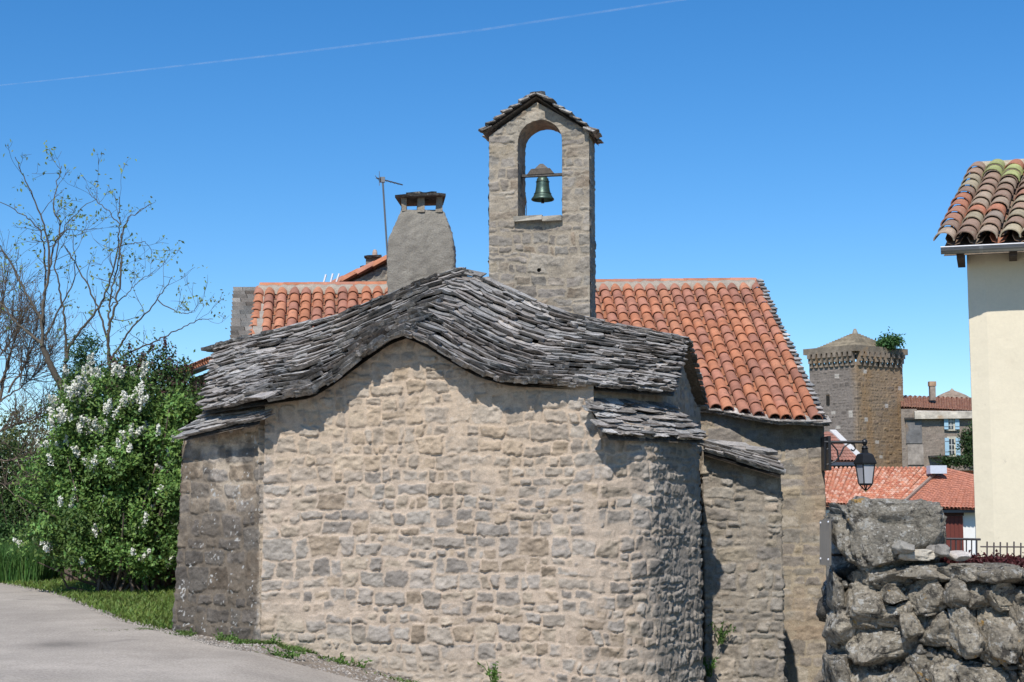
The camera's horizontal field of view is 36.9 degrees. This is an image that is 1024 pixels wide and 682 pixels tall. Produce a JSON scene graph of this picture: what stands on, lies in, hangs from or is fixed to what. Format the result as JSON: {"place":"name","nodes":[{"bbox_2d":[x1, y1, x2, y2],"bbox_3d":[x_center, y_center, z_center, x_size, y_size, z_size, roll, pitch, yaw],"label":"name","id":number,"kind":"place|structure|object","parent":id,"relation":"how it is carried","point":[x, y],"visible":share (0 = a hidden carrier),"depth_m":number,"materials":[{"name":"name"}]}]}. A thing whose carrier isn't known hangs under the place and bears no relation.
{"place":"outdoors","nodes":[
{"label":"outdoors","id":0,"kind":"place"},
{"bbox_2d":[0,583,361,681],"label":"road","id":1,"kind":"structure","parent":0,"point":[46,637],"depth_m":16.12,"materials":[{"name":"grey asphalt"}]},
{"bbox_2d":[1,583,247,649],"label":"road grit","id":2,"kind":"object","parent":1,"relation":"on","point":[101,612],"visible":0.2,"depth_m":20.13,"materials":[{"name":"grey gravel"}]},
{"bbox_2d":[171,631,415,681],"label":"dirt strip","id":3,"kind":"object","parent":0,"point":[308,662],"visible":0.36,"depth_m":17.14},
{"bbox_2d":[213,628,237,639],"bbox_3d":[-3.387,3.526,18.297,0.390,0.208,0.160,-2,-7,19],"label":"weed","id":4,"kind":"object","parent":3,"relation":"on","point":[222,636],"visible":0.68,"depth_m":18.30,"materials":[{"name":"green plant"}]},
{"bbox_2d":[228,635,246,643],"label":"weed","id":5,"kind":"object","parent":3,"relation":"on","point":[236,641],"visible":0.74,"depth_m":17.85,"materials":[{"name":"green plant"}]},
{"bbox_2d":[97,627,419,681],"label":"wall foot grass","id":6,"kind":"structure","parent":3,"relation":"on","point":[249,641],"depth_m":17.84,"materials":[{"name":"green plant"}]},
{"bbox_2d":[266,633,280,642],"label":"weed","id":7,"kind":"object","parent":3,"relation":"on","point":[272,639],"visible":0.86,"depth_m":17.88,"materials":[{"name":"green plant"}]},
{"bbox_2d":[157,630,422,681],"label":"gravel","id":8,"kind":"structure","parent":3,"relation":"on","point":[335,670],"depth_m":17.28,"materials":[{"name":"grey gravel"}]},
{"bbox_2d":[323,652,371,665],"bbox_3d":[-1.875,3.666,17.545,0.606,0.229,0.162,0,-6,0],"label":"weed","id":9,"kind":"object","parent":3,"relation":"on","point":[343,658],"visible":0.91,"depth_m":17.55,"materials":[{"name":"green plant"}]},
{"bbox_2d":[356,658,371,667],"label":"weed","id":10,"kind":"object","parent":3,"relation":"on","point":[362,666],"visible":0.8,"depth_m":17.61,"materials":[{"name":"green plant"}]},
{"bbox_2d":[477,661,501,681],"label":"weed","id":11,"kind":"object","parent":3,"relation":"on","point":[494,672],"visible":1,"depth_m":17.29,"materials":[{"name":"green plant"}]},
{"bbox_2d":[323,273,339,281],"bbox_3d":[-3.514,-1.054,29.789,0.356,0.524,0.036,0,-6,0],"label":"roof aerial","id":12,"kind":"object","parent":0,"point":[331,277],"visible":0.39,"depth_m":29.79,"materials":[{"name":"metal"}]},
{"bbox_2d":[0,0,1023,487],"label":"sky","id":13,"kind":"structure","parent":0,"point":[817,151],"materials":[{"name":"blue"}]},
{"bbox_2d":[933,159,1023,567],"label":"cream house","id":14,"kind":"structure","parent":0,"point":[984,231],"depth_m":16.90,"materials":[{"name":"paint"}]},
{"bbox_2d":[980,542,1023,556],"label":"iron railing","id":15,"kind":"object","parent":14,"relation":"attached to","point":[1007,546],"visible":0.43,"depth_m":14.87,"materials":[{"name":"grey metal"}]},
{"bbox_3d":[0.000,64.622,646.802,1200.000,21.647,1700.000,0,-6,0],"label":"ground","id":16,"kind":"structure","parent":0,"visible":0},
{"bbox_2d":[0,499,36,547],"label":"bush","id":17,"kind":"object","parent":16,"relation":"on","point":[5,530],"visible":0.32,"depth_m":30.22,"materials":[{"name":"green plant"}]},
{"bbox_2d":[0,426,55,539],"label":"hedge bush","id":18,"kind":"object","parent":16,"relation":"on","point":[12,505],"visible":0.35,"depth_m":31.57,"materials":[{"name":"green plant"}]},
{"bbox_2d":[0,538,64,582],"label":"tall grass","id":19,"kind":"structure","parent":16,"relation":"on","point":[14,567],"depth_m":28.57,"materials":[{"name":"green plant"}]},
{"bbox_2d":[0,398,74,525],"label":"undergrowth bush","id":20,"kind":"object","parent":16,"relation":"on","point":[13,428],"visible":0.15,"depth_m":34.66,"materials":[{"name":"green plant"}]},
{"bbox_2d":[0,231,103,527],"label":"bare tree","id":21,"kind":"object","parent":16,"relation":"on","point":[24,319],"visible":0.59,"depth_m":31.10,"materials":[{"name":"grey plant"}]},
{"bbox_2d":[47,329,107,580],"bbox_3d":[-8.117,2.176,28.933,1.349,4.856,1.263,0,-6,0],"label":"evergreen shrub","id":22,"kind":"object","parent":16,"relation":"on","point":[80,355],"visible":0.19,"depth_m":29.01,"materials":[{"name":"green plant"}]},
{"bbox_2d":[1,565,175,629],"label":"grass","id":23,"kind":"structure","parent":16,"relation":"on","point":[158,609],"depth_m":23.85,"materials":[{"name":"green plant"}]},
{"bbox_2d":[0,352,203,592],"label":"white lilac","id":24,"kind":"object","parent":16,"relation":"on","point":[113,482],"visible":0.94,"depth_m":25.75,"materials":[{"name":"green plant"}]},
{"bbox_2d":[0,139,228,579],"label":"budding tree","id":25,"kind":"object","parent":16,"relation":"on","point":[50,364],"visible":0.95,"depth_m":29.32,"materials":[{"name":"brown plant"}]},
{"bbox_2d":[96,330,205,587],"bbox_3d":[-6.257,2.136,27.524,3.171,4.684,1.807,-4,-7,33],"label":"bush","id":26,"kind":"object","parent":16,"relation":"on","point":[167,371],"visible":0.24,"depth_m":27.69,"materials":[{"name":"green plant"}]},
{"bbox_2d":[155,617,172,628],"bbox_3d":[-4.090,3.605,19.420,0.899,0.219,0.431,0,-6,0],"label":"weed","id":27,"kind":"object","parent":16,"relation":"on","point":[169,627],"visible":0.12,"depth_m":19.44,"materials":[{"name":"green plant"}]},
{"bbox_2d":[181,357,211,399],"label":"tiled house","id":28,"kind":"structure","parent":16,"relation":"on","point":[201,364],"depth_m":28.39,"materials":[{"name":"tile"}]},
{"bbox_2d":[254,646,305,658],"bbox_3d":[-2.545,3.453,16.902,0.557,0.202,0.231,0,-6,0],"label":"weed","id":29,"kind":"object","parent":16,"relation":"on","point":[292,654],"visible":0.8,"depth_m":16.89,"materials":[{"name":"green plant"}]},
{"bbox_2d":[332,249,387,281],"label":"house behind","id":30,"kind":"structure","parent":16,"relation":"on","point":[374,268],"depth_m":30.86,"materials":[{"name":"tile"}]},
{"bbox_2d":[172,91,831,681],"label":"chapel","id":31,"kind":"structure","parent":16,"relation":"on","point":[540,453],"depth_m":18.32,"materials":[{"name":"stone"}]},
{"bbox_2d":[375,171,402,268],"bbox_3d":[-2.357,-2.000,29.181,0.261,2.322,1.460,-1,-6,8],"label":"television antenna","id":32,"kind":"object","parent":31,"relation":"on","point":[382,180],"visible":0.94,"depth_m":28.92,"materials":[{"name":"metal"}]},
{"bbox_2d":[521,164,561,215],"bbox_3d":[0.420,-2.158,21.981,0.639,0.750,0.328,-4,-7,33],"label":"bell","id":33,"kind":"object","parent":31,"relation":"hanging from","point":[542,173],"visible":0.97,"depth_m":21.94,"materials":[{"name":"green metal"}]},
{"bbox_2d":[703,656,718,677],"bbox_3d":[2.448,4.114,19.457,0.373,0.310,0.150,0,-6,0],"label":"weed","id":34,"kind":"object","parent":31,"relation":"attached to","point":[709,671],"visible":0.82,"depth_m":19.46,"materials":[{"name":"green plant"}]},
{"bbox_2d":[708,621,736,644],"bbox_3d":[2.679,3.725,19.601,0.370,0.318,0.168,-2,-6,17],"label":"weed","id":35,"kind":"object","parent":31,"relation":"attached to","point":[720,638],"visible":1,"depth_m":19.58,"materials":[{"name":"green plant"}]},
{"bbox_2d":[821,436,876,491],"bbox_3d":[4.973,1.822,22.701,0.820,0.820,0.553,-2,-6,14],"label":"street lamp","id":36,"kind":"object","parent":31,"relation":"attached to","point":[865,462],"visible":1,"depth_m":22.53,"materials":[{"name":"black metal"}]},
{"bbox_2d":[824,430,859,468],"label":"red roofed shed","id":37,"kind":"structure","parent":16,"relation":"on","point":[847,457],"depth_m":105.69,"materials":[{"name":"tile"}]},
{"bbox_2d":[803,329,907,468],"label":"medieval tower","id":38,"kind":"structure","parent":16,"relation":"on","point":[858,399],"depth_m":139.86,"materials":[{"name":"stone"}]},
{"bbox_2d":[826,395,829,404],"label":"window","id":39,"kind":"structure","parent":38,"relation":"in","point":[827,396],"depth_m":140.27,"materials":[{"name":"stone"}]},
{"bbox_2d":[875,326,906,352],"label":"bush","id":40,"kind":"object","parent":38,"relation":"on","point":[888,341],"visible":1,"depth_m":140.42,"materials":[{"name":"green plant"}]},
{"bbox_2d":[825,465,975,554],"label":"white house","id":41,"kind":"structure","parent":16,"relation":"on","point":[951,491],"depth_m":81.77,"materials":[{"name":"tile"}]},
{"bbox_2d":[944,513,963,550],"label":"door","id":42,"kind":"structure","parent":41,"relation":"in","point":[954,521],"depth_m":79.79,"materials":[{"name":"red wood"}]},
{"bbox_2d":[816,541,1023,681],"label":"dry stone wall","id":43,"kind":"structure","parent":16,"relation":"on","point":[939,622],"depth_m":12.45,"materials":[{"name":"grey stone"}]},
{"bbox_2d":[820,518,842,564],"bbox_3d":[2.680,1.694,12.989,0.139,0.387,0.595,-2,-7,21],"label":"sign panel","id":44,"kind":"object","parent":43,"relation":"attached to","point":[826,554],"visible":0.92,"depth_m":12.80,"materials":[{"name":"metal"}]},
{"bbox_2d":[823,496,946,573],"bbox_3d":[3.164,1.687,13.044,0.964,0.740,0.832,0,-6,0],"label":"boulder","id":45,"kind":"object","parent":43,"relation":"on","point":[866,533],"visible":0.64,"depth_m":12.72,"materials":[{"name":"grey stone"}]},
{"bbox_2d":[898,549,938,560],"bbox_3d":[3.341,1.762,12.649,0.338,0.100,0.280,0,-6,0],"label":"loose stone","id":46,"kind":"object","parent":43,"relation":"on","point":[922,555],"visible":0.88,"depth_m":12.54,"materials":[{"name":"stone"}]},
{"bbox_2d":[891,540,914,553],"bbox_3d":[3.212,1.698,12.642,0.186,0.114,0.375,0,-6,0],"label":"loose stone","id":47,"kind":"object","parent":46,"relation":"on","point":[899,546],"visible":1,"depth_m":12.52,"materials":[{"name":"stone"}]},
{"bbox_2d":[926,544,949,557],"bbox_3d":[3.508,1.723,12.622,0.175,0.113,0.345,0,-6,0],"label":"loose stone","id":48,"kind":"object","parent":43,"relation":"on","point":[941,550],"visible":0.91,"depth_m":12.49,"materials":[{"name":"stone"}]},
{"bbox_2d":[947,550,970,560],"bbox_3d":[3.663,1.766,12.624,0.187,0.089,0.294,0,-6,0],"label":"loose stone","id":49,"kind":"object","parent":43,"relation":"on","point":[958,555],"visible":0.89,"depth_m":12.55,"materials":[{"name":"stone"}]},
{"bbox_2d":[939,549,1023,567],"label":"maroon groundcover","id":50,"kind":"object","parent":43,"relation":"on","point":[1010,559],"visible":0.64,"depth_m":12.84,"materials":[{"name":"red plant"}]},
{"bbox_2d":[901,381,972,470],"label":"village house","id":51,"kind":"structure","parent":16,"relation":"on","point":[931,424],"depth_m":137.82,"materials":[{"name":"stone"}]},
{"bbox_2d":[904,417,921,442],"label":"blocked window","id":52,"kind":"structure","parent":51,"relation":"in","point":[913,426],"depth_m":137.79,"materials":[{"name":"stone"}]},
{"bbox_2d":[946,418,956,430],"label":"window","id":53,"kind":"structure","parent":51,"relation":"in","point":[951,422],"depth_m":137.76,"materials":[{"name":"wood"}]},
{"bbox_2d":[947,436,956,456],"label":"window","id":54,"kind":"structure","parent":51,"relation":"in","point":[952,446],"depth_m":137.56,"materials":[{"name":"wood"}]},
{"bbox_2d":[930,421,972,470],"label":"climbing plant","id":55,"kind":"object","parent":16,"relation":"on","point":[966,440],"visible":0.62,"depth_m":133.74,"materials":[{"name":"green plant"}]},
{"bbox_2d":[936,388,969,398],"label":"stone turret","id":56,"kind":"object","parent":16,"relation":"on","point":[951,393],"visible":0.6,"depth_m":149.24,"materials":[{"name":"grey stone"}]},
{"bbox_2d":[946,538,980,555],"bbox_3d":[4.360,2.175,15.053,0.478,0.496,0.026,0,-6,0],"label":"iron railing","id":57,"kind":"object","parent":16,"relation":"on","point":[966,539],"visible":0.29,"depth_m":15.07,"materials":[{"name":"grey metal"}]}
]}

